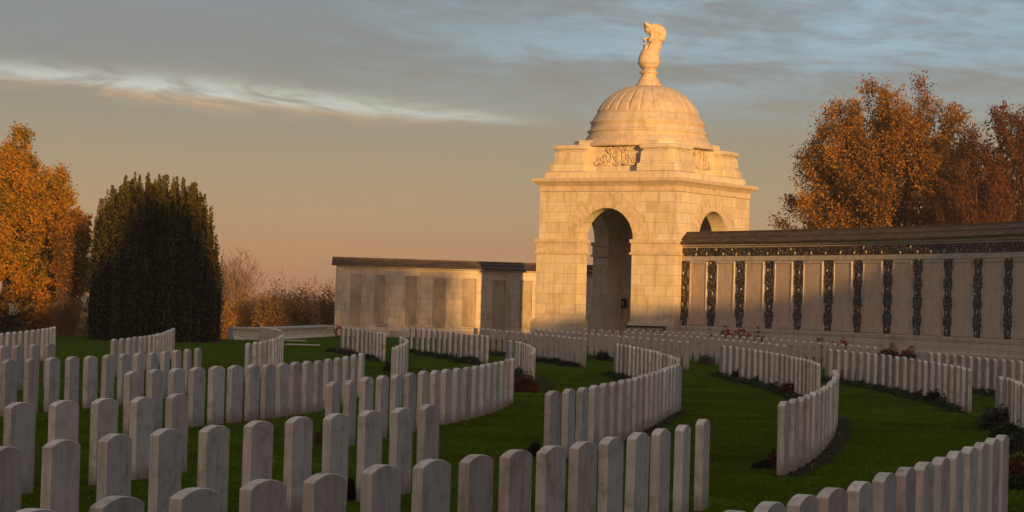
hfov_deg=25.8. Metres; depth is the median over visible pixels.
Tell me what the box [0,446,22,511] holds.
headstone
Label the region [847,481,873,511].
headstone
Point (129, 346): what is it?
headstone
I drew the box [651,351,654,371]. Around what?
headstone
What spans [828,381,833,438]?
headstone
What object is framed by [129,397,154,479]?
headstone
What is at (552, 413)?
headstone
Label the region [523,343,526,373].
headstone
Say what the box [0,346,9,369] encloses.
headstone
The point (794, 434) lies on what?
headstone
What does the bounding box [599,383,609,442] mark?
headstone
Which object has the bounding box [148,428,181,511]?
headstone
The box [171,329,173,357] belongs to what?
headstone
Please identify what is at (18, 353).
headstone
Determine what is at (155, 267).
yew tree
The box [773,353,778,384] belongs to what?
headstone
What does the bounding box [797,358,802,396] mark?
headstone
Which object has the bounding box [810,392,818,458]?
headstone
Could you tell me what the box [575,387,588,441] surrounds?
headstone
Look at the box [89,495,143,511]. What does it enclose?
headstone
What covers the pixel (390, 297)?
panel wall
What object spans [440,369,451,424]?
headstone
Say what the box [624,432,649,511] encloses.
headstone
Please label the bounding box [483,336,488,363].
headstone
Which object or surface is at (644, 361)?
headstone
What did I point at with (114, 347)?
headstone
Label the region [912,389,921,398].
grey plant
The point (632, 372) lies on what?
headstone
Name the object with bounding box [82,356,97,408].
headstone
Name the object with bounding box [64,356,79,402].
headstone
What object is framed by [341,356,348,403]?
headstone
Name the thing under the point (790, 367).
headstone
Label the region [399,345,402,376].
headstone
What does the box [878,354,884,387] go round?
headstone
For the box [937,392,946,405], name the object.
yellow plant
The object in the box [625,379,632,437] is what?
headstone
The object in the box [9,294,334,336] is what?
field
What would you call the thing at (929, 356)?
headstone
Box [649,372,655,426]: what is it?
headstone
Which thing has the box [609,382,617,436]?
headstone
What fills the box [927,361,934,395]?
headstone
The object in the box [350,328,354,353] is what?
headstone
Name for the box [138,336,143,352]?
headstone
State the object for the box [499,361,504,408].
headstone
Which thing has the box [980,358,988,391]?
headstone
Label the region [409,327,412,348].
headstone
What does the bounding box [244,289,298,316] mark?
bush
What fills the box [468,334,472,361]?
headstone
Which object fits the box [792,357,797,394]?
headstone
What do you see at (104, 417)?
headstone
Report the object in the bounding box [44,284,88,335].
shrub
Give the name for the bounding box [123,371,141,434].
headstone
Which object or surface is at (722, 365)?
headstone
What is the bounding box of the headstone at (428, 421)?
[416,404,439,463]
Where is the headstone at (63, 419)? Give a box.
[48,400,78,442]
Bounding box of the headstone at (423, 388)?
[416,371,428,429]
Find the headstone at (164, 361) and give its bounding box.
[160,351,169,397]
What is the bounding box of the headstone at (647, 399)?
[644,374,650,428]
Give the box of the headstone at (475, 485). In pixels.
[457,454,493,511]
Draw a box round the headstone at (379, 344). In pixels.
[378,332,381,360]
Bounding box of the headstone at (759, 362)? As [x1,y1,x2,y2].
[757,350,762,381]
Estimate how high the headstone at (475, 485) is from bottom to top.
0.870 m
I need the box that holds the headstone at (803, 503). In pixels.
[786,494,818,511]
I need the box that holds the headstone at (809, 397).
[804,394,812,462]
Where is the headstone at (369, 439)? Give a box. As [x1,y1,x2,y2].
[356,410,382,501]
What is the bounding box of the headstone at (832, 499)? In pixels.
[816,487,847,511]
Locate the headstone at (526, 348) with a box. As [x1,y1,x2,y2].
[525,344,528,377]
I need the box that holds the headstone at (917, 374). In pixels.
[914,359,920,391]
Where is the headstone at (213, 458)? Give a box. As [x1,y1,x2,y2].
[197,425,229,511]
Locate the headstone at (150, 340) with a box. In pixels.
[148,335,152,352]
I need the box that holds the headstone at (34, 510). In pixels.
[16,508,54,511]
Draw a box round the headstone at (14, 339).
[11,332,17,358]
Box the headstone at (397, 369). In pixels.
[395,346,399,374]
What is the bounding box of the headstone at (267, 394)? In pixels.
[260,364,275,419]
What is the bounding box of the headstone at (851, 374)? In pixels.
[848,351,854,380]
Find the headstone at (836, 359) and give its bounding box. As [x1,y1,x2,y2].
[833,349,839,379]
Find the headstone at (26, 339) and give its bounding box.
[24,330,29,360]
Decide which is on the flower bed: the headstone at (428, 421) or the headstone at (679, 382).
the headstone at (679, 382)
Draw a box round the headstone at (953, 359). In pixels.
[949,355,956,365]
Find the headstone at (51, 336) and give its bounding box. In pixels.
[49,327,52,343]
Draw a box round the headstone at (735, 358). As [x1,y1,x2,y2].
[732,347,738,373]
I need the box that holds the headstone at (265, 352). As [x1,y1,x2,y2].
[263,340,267,364]
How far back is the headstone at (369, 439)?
20.08 m
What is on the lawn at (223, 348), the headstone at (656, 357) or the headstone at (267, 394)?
the headstone at (267, 394)
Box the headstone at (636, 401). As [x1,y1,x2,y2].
[632,377,639,432]
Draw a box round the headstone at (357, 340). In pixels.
[355,329,358,352]
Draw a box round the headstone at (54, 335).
[53,327,55,346]
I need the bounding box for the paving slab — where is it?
[285,344,319,345]
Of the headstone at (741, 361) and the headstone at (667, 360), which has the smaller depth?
the headstone at (667, 360)
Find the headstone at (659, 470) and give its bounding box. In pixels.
[649,428,670,511]
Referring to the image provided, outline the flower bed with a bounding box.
[345,351,993,476]
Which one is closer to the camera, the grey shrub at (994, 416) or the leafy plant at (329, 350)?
the grey shrub at (994, 416)
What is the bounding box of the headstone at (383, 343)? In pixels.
[381,333,385,361]
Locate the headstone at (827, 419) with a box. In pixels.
[822,386,829,446]
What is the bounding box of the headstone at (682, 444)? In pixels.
[673,425,690,511]
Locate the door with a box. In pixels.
[621,298,626,308]
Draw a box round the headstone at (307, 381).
[301,361,312,413]
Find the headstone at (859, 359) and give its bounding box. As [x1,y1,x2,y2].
[856,352,862,380]
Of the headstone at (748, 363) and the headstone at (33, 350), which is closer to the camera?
the headstone at (33, 350)
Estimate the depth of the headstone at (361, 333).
68.77 m
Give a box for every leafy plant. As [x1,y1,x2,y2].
[323,347,336,351]
[336,347,354,353]
[416,350,437,355]
[434,352,452,358]
[453,355,477,362]
[489,351,504,355]
[514,367,522,375]
[527,441,540,456]
[536,358,546,361]
[545,357,561,363]
[556,360,580,366]
[750,374,761,384]
[750,459,771,468]
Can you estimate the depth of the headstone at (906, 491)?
14.53 m
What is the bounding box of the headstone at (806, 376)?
[804,360,809,394]
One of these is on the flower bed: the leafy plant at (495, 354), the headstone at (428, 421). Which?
the leafy plant at (495, 354)
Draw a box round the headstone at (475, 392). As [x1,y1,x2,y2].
[471,366,479,417]
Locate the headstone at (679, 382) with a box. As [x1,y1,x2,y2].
[675,364,681,410]
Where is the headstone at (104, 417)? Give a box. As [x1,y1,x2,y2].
[88,398,117,484]
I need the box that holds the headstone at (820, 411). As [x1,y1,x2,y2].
[815,390,822,454]
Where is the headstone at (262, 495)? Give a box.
[239,479,286,511]
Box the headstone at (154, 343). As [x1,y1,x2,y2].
[152,334,155,351]
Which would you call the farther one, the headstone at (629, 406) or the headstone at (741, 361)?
the headstone at (741, 361)
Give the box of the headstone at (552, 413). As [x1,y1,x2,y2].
[544,391,560,445]
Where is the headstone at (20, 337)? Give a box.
[18,331,22,345]
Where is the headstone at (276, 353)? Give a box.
[274,338,277,365]
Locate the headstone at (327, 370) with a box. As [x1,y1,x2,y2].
[322,359,332,409]
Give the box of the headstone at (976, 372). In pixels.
[973,357,980,390]
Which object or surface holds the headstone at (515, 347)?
on the flower bed
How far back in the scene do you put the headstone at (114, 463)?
15.86 m
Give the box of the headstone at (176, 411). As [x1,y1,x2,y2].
[165,393,188,473]
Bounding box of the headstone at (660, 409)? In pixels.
[657,370,662,421]
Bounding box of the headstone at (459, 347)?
[457,333,462,357]
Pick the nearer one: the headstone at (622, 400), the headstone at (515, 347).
the headstone at (622, 400)
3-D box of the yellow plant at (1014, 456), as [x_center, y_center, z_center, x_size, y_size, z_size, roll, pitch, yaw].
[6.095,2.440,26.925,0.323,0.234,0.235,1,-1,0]
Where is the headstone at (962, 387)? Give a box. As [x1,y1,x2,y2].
[959,367,965,410]
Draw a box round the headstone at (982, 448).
[974,442,988,511]
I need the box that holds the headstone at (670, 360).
[669,355,672,365]
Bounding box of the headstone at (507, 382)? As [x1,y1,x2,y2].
[504,359,509,405]
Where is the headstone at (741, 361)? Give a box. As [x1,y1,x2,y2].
[738,348,744,378]
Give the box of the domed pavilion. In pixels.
[530,21,757,345]
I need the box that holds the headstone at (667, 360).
[665,354,669,366]
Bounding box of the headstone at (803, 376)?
[801,359,806,395]
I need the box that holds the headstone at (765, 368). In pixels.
[762,351,767,383]
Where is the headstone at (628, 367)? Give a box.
[626,346,631,375]
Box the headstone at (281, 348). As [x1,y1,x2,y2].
[279,335,282,362]
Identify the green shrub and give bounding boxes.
[988,420,1023,437]
[1008,474,1023,489]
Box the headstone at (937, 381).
[934,362,940,393]
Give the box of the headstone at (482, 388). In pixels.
[478,364,486,415]
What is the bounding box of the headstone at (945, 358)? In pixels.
[942,354,948,365]
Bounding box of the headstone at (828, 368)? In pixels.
[825,348,831,378]
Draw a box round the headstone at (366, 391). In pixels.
[359,377,373,413]
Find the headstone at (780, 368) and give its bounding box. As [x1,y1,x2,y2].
[778,354,783,386]
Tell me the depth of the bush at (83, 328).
115.42 m
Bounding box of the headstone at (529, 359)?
[529,346,532,374]
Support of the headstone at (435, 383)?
on the lawn at (223, 348)
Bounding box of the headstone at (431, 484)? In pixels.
[411,459,450,511]
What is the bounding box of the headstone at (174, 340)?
[172,328,174,350]
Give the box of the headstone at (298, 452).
[283,416,312,511]
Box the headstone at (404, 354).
[402,343,405,378]
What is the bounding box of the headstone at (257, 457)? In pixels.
[241,420,273,486]
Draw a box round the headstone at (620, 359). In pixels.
[618,344,622,373]
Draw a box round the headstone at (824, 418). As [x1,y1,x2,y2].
[819,388,826,450]
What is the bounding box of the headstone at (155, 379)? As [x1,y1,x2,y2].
[147,369,163,430]
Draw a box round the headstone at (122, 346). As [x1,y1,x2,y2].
[118,338,125,355]
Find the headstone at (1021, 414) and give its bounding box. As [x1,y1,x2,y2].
[1019,384,1023,427]
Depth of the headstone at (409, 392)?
30.45 m
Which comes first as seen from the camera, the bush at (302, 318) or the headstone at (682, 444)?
the headstone at (682, 444)
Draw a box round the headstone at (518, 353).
[517,341,521,372]
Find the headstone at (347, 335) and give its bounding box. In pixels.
[345,328,349,349]
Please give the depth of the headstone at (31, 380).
32.38 m
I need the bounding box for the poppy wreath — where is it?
[335,326,341,337]
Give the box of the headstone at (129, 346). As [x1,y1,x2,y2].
[126,338,132,370]
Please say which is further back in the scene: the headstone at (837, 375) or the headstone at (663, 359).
the headstone at (663, 359)
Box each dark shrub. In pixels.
[595,350,610,360]
[730,368,744,379]
[922,389,940,402]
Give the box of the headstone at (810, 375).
[809,361,813,393]
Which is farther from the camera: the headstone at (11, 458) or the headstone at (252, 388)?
the headstone at (252, 388)
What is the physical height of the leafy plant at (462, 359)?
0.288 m
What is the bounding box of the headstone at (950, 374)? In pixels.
[947,364,953,403]
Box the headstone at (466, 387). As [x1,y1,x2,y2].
[461,367,471,420]
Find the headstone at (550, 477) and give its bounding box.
[535,445,565,511]
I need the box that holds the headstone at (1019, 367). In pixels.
[1015,361,1023,381]
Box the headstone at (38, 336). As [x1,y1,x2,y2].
[36,329,40,361]
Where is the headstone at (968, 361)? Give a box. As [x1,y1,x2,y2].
[965,356,972,381]
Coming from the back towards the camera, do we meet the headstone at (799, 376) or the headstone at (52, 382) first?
the headstone at (799, 376)
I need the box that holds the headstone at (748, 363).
[745,348,750,381]
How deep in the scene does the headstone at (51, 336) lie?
58.16 m
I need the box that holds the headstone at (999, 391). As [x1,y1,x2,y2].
[995,376,1003,413]
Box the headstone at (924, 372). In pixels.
[921,361,927,397]
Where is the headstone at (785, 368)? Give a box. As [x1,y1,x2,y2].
[783,355,788,388]
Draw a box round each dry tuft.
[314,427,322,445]
[765,448,776,469]
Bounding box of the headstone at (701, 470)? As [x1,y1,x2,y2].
[694,419,709,510]
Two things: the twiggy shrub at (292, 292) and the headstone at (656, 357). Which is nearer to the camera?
the headstone at (656, 357)
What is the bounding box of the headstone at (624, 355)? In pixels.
[622,345,626,374]
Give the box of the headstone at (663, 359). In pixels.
[661,353,665,369]
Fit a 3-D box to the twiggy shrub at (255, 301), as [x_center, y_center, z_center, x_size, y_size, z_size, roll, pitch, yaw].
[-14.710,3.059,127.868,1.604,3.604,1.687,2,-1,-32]
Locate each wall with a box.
[227,325,335,339]
[332,257,592,340]
[679,221,1023,368]
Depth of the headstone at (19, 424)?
19.90 m
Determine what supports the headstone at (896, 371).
on the flower bed
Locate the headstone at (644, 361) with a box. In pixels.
[643,349,647,374]
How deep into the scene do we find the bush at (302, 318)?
113.63 m
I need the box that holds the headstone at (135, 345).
[132,337,137,369]
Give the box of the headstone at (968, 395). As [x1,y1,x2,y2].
[965,368,971,412]
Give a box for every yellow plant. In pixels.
[886,386,898,392]
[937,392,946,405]
[1009,450,1023,464]
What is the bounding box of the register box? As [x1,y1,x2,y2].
[621,298,626,308]
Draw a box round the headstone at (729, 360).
[726,346,731,376]
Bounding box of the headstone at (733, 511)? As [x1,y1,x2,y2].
[724,510,744,511]
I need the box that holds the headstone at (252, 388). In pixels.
[244,364,259,420]
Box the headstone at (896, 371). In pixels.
[893,356,898,388]
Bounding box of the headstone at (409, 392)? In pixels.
[403,373,416,431]
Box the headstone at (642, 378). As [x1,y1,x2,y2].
[638,375,645,431]
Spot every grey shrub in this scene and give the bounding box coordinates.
[973,402,1008,429]
[1007,432,1023,454]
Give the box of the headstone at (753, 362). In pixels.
[751,349,756,380]
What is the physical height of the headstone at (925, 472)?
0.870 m
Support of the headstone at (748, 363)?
on the flower bed
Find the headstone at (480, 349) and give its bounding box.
[478,335,483,362]
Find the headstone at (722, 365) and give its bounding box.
[719,345,725,374]
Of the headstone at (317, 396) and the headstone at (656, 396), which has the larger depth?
the headstone at (317, 396)
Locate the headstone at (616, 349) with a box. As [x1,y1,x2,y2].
[614,343,618,372]
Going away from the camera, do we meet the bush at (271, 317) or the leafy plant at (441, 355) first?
the leafy plant at (441, 355)
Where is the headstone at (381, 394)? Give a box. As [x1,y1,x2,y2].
[375,375,388,438]
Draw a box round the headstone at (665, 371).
[662,368,667,418]
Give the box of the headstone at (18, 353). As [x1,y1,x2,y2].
[12,345,23,390]
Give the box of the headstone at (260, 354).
[258,341,263,378]
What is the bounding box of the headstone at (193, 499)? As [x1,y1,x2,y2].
[169,487,219,511]
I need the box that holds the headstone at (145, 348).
[143,336,147,371]
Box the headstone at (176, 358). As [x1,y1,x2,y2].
[171,350,181,368]
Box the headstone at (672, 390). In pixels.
[669,366,673,414]
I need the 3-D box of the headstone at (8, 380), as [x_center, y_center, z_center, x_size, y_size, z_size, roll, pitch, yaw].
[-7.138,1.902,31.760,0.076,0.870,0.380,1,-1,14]
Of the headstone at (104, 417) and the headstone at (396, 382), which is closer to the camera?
the headstone at (104, 417)
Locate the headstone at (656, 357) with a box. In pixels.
[654,351,659,370]
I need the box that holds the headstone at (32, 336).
[30,330,35,344]
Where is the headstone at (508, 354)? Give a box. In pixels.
[505,340,511,358]
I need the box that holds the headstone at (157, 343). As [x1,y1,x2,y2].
[156,333,159,366]
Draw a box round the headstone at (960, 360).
[957,355,964,366]
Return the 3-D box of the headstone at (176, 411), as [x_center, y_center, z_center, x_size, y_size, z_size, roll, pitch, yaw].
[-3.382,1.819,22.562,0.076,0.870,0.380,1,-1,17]
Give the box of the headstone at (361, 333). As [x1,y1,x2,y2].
[359,330,363,352]
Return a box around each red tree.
[929,171,1018,224]
[937,96,1023,223]
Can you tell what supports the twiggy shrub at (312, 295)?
on the field
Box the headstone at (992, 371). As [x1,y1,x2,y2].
[989,359,996,394]
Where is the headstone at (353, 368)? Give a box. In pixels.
[350,354,356,382]
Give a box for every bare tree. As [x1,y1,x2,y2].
[221,246,269,323]
[221,254,231,315]
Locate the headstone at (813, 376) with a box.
[812,362,816,391]
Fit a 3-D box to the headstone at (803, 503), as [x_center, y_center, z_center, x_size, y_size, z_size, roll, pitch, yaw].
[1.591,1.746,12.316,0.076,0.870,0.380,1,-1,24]
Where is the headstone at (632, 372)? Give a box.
[630,346,635,377]
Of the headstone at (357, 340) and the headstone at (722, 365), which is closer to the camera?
the headstone at (722, 365)
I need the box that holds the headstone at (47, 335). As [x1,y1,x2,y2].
[45,328,49,344]
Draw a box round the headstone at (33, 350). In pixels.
[28,344,39,388]
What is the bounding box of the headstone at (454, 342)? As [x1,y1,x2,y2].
[452,332,456,356]
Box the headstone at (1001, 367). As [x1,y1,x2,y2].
[998,359,1005,377]
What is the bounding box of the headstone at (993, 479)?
[985,438,999,511]
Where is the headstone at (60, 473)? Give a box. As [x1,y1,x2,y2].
[40,439,80,511]
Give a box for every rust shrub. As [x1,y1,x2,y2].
[514,369,539,392]
[774,380,793,395]
[1008,456,1023,476]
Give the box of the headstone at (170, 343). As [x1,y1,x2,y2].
[170,330,171,359]
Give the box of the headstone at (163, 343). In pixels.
[162,332,164,350]
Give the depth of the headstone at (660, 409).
34.87 m
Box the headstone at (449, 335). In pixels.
[447,332,451,354]
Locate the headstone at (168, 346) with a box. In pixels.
[167,330,169,352]
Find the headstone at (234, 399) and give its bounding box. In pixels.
[226,365,243,422]
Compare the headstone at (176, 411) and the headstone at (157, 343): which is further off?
the headstone at (157, 343)
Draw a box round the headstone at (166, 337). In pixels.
[165,331,167,350]
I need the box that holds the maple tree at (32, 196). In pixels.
[0,121,93,334]
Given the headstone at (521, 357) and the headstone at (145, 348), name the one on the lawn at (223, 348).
the headstone at (145, 348)
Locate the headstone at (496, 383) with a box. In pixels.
[493,362,499,411]
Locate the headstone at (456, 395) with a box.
[451,368,461,422]
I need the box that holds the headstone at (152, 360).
[146,352,157,396]
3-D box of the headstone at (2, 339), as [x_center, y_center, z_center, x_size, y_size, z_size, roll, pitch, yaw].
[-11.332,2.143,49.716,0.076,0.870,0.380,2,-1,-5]
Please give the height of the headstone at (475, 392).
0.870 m
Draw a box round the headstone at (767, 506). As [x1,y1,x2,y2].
[753,501,785,511]
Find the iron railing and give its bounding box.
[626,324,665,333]
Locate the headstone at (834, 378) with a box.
[832,377,836,431]
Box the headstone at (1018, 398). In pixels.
[1016,382,1022,425]
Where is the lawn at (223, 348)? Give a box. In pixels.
[0,335,1023,511]
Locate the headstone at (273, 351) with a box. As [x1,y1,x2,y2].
[271,339,274,364]
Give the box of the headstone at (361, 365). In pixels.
[357,353,364,397]
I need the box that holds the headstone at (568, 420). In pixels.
[561,388,574,457]
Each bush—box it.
[9,309,56,335]
[75,312,88,336]
[219,293,240,338]
[229,291,256,326]
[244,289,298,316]
[246,279,292,326]
[273,287,334,313]
[277,282,324,325]
[312,282,334,333]
[718,325,732,338]
[732,323,751,340]
[753,326,764,341]
[814,338,822,356]
[877,343,898,361]
[897,346,916,362]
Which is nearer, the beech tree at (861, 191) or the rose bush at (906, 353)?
the rose bush at (906, 353)
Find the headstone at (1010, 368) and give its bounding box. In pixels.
[1006,360,1014,378]
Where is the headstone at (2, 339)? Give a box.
[0,333,4,345]
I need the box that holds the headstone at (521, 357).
[520,343,523,374]
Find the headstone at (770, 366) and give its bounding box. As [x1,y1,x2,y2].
[768,352,773,383]
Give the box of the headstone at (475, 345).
[473,335,477,361]
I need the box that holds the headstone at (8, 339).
[5,332,10,358]
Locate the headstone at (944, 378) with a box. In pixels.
[941,364,946,401]
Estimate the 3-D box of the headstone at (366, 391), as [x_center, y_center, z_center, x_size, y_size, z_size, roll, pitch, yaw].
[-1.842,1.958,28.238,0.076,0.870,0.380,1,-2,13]
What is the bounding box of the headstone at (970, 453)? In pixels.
[961,446,977,511]
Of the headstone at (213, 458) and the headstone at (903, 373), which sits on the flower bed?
the headstone at (903, 373)
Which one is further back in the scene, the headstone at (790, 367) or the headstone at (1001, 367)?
the headstone at (1001, 367)
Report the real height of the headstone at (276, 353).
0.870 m
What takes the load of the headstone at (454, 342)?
on the flower bed
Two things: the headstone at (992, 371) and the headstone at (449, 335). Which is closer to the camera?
the headstone at (992, 371)
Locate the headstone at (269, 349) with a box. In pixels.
[268,339,271,363]
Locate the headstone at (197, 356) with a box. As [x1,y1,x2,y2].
[194,348,201,366]
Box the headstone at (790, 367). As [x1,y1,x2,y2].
[788,356,793,383]
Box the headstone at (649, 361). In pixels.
[647,350,651,373]
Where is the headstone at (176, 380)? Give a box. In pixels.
[168,368,184,395]
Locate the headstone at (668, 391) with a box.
[665,367,670,416]
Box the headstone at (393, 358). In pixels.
[391,347,395,375]
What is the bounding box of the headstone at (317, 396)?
[312,360,323,411]
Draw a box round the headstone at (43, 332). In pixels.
[40,329,45,360]
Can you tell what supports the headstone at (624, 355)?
on the flower bed
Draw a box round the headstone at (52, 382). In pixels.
[44,357,59,412]
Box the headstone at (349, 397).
[343,380,356,445]
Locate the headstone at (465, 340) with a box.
[462,334,467,356]
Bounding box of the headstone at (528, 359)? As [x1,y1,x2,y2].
[527,345,530,376]
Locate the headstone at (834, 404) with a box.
[830,380,835,435]
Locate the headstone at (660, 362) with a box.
[658,353,662,369]
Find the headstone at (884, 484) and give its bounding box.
[872,472,896,511]
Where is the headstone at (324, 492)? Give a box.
[302,473,346,511]
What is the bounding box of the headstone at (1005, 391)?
[1002,378,1010,411]
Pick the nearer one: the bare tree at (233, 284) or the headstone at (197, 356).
the headstone at (197, 356)
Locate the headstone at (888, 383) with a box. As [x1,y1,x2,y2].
[885,355,891,387]
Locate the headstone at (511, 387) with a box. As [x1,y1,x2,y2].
[509,358,514,402]
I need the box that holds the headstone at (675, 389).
[672,365,677,412]
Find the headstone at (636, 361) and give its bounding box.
[635,347,638,376]
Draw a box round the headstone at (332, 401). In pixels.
[325,382,339,416]
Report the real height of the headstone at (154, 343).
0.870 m
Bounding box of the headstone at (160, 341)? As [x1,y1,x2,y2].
[159,333,162,365]
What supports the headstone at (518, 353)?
on the flower bed
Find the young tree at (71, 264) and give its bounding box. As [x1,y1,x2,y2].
[46,203,95,323]
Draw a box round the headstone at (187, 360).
[183,349,191,393]
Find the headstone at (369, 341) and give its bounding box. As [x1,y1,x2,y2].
[367,330,371,354]
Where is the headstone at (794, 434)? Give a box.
[789,399,799,470]
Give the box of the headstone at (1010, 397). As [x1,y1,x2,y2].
[1007,379,1015,422]
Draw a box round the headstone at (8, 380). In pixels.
[0,359,17,416]
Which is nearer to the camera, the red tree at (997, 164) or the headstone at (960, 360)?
the headstone at (960, 360)
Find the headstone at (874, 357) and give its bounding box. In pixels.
[871,354,877,387]
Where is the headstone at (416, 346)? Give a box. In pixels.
[414,328,418,350]
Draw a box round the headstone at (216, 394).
[207,366,224,424]
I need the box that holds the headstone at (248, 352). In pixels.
[244,343,251,381]
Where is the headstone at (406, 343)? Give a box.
[404,342,407,373]
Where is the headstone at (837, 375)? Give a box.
[833,374,838,425]
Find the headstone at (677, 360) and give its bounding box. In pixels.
[675,358,679,363]
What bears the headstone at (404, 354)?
on the lawn at (223, 348)
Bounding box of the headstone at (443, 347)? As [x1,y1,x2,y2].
[441,331,445,353]
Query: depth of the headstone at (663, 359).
46.12 m
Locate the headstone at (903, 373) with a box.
[900,357,906,391]
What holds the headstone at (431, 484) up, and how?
on the lawn at (223, 348)
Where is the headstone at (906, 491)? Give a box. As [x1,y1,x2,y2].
[895,467,915,511]
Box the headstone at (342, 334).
[340,327,344,347]
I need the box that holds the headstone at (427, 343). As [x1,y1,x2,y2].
[425,329,429,351]
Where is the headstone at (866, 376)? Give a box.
[863,352,869,386]
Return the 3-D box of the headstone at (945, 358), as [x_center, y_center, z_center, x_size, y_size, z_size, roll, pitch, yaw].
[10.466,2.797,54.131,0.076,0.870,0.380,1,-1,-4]
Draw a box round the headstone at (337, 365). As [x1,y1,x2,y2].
[333,358,341,399]
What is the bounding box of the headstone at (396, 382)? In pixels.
[389,375,402,434]
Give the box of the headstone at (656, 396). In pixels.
[654,371,658,423]
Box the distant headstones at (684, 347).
[259,326,876,375]
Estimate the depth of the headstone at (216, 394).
31.07 m
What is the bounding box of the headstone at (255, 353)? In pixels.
[252,342,257,364]
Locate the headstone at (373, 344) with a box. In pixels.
[371,331,374,354]
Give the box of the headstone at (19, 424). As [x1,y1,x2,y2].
[3,402,35,493]
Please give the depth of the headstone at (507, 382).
38.56 m
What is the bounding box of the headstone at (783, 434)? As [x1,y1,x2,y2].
[777,401,789,475]
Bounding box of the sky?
[0,0,1023,299]
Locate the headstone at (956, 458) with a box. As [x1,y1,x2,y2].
[946,451,963,511]
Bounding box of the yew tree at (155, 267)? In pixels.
[81,171,227,342]
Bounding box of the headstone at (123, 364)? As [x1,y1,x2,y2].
[117,354,130,404]
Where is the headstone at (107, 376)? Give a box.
[100,355,114,398]
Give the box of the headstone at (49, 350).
[43,343,54,386]
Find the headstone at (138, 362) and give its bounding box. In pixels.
[132,353,143,396]
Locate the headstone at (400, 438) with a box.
[389,407,412,494]
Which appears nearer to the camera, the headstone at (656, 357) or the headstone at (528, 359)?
the headstone at (656, 357)
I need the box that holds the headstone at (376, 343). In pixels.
[375,332,378,356]
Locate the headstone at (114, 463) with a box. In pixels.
[96,433,131,501]
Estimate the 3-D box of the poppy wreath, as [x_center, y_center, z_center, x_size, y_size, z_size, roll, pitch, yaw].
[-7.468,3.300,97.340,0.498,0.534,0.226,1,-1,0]
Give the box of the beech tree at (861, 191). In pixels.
[766,69,1014,229]
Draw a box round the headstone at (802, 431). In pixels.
[798,397,806,466]
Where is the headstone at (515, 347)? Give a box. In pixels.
[513,341,517,368]
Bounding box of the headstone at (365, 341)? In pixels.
[363,330,367,353]
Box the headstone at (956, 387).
[953,365,960,407]
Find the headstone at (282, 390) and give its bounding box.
[275,363,288,417]
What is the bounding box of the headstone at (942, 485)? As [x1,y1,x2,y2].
[931,457,949,511]
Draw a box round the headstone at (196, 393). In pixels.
[188,367,205,426]
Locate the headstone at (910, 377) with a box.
[907,358,913,394]
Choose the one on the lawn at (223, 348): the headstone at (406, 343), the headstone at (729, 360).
the headstone at (406, 343)
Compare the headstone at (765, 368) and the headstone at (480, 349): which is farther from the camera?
the headstone at (480, 349)
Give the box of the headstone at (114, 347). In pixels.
[110,339,117,376]
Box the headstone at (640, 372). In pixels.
[638,348,643,375]
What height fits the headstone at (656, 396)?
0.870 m
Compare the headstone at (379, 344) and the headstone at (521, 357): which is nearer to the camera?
the headstone at (521, 357)
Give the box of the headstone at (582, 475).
[567,441,596,511]
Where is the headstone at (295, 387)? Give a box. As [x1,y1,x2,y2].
[288,362,301,414]
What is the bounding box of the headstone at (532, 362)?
[530,352,534,389]
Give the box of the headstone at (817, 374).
[814,363,820,391]
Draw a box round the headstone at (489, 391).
[486,363,493,413]
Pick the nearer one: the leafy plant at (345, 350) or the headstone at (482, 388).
the headstone at (482, 388)
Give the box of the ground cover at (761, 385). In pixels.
[333,347,1004,430]
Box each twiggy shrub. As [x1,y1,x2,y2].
[240,278,268,325]
[269,268,300,321]
[298,275,333,321]
[320,276,334,328]
[697,353,714,364]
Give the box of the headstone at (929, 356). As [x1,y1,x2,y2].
[926,352,932,381]
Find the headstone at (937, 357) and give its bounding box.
[934,353,940,376]
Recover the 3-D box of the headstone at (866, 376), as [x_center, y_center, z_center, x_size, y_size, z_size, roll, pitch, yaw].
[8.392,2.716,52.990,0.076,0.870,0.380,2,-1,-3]
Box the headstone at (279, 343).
[277,337,280,363]
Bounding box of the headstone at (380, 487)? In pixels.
[360,464,400,511]
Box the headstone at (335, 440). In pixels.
[322,413,348,504]
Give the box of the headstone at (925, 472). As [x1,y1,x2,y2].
[914,462,934,511]
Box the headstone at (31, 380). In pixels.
[23,358,38,413]
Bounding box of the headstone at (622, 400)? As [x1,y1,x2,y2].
[617,380,626,440]
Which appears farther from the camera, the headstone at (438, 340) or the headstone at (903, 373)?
the headstone at (438, 340)
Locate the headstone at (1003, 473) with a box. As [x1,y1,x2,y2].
[995,435,1008,511]
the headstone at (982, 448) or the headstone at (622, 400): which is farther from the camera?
the headstone at (622, 400)
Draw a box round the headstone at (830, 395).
[826,383,831,442]
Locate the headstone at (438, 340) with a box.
[436,331,440,353]
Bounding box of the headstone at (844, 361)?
[840,350,846,379]
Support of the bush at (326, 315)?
on the field
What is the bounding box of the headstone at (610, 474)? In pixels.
[597,437,623,511]
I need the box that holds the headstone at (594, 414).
[588,385,599,449]
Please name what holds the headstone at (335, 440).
on the lawn at (223, 348)
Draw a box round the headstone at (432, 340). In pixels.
[431,330,434,352]
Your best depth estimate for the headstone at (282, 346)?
56.79 m
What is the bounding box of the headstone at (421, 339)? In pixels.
[420,329,423,352]
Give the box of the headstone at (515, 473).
[498,449,531,511]
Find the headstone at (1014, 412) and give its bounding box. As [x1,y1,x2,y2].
[1012,380,1018,424]
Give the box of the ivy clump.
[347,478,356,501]
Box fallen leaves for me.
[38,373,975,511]
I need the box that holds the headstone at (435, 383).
[429,370,440,407]
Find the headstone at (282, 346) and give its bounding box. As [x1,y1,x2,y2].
[281,334,283,362]

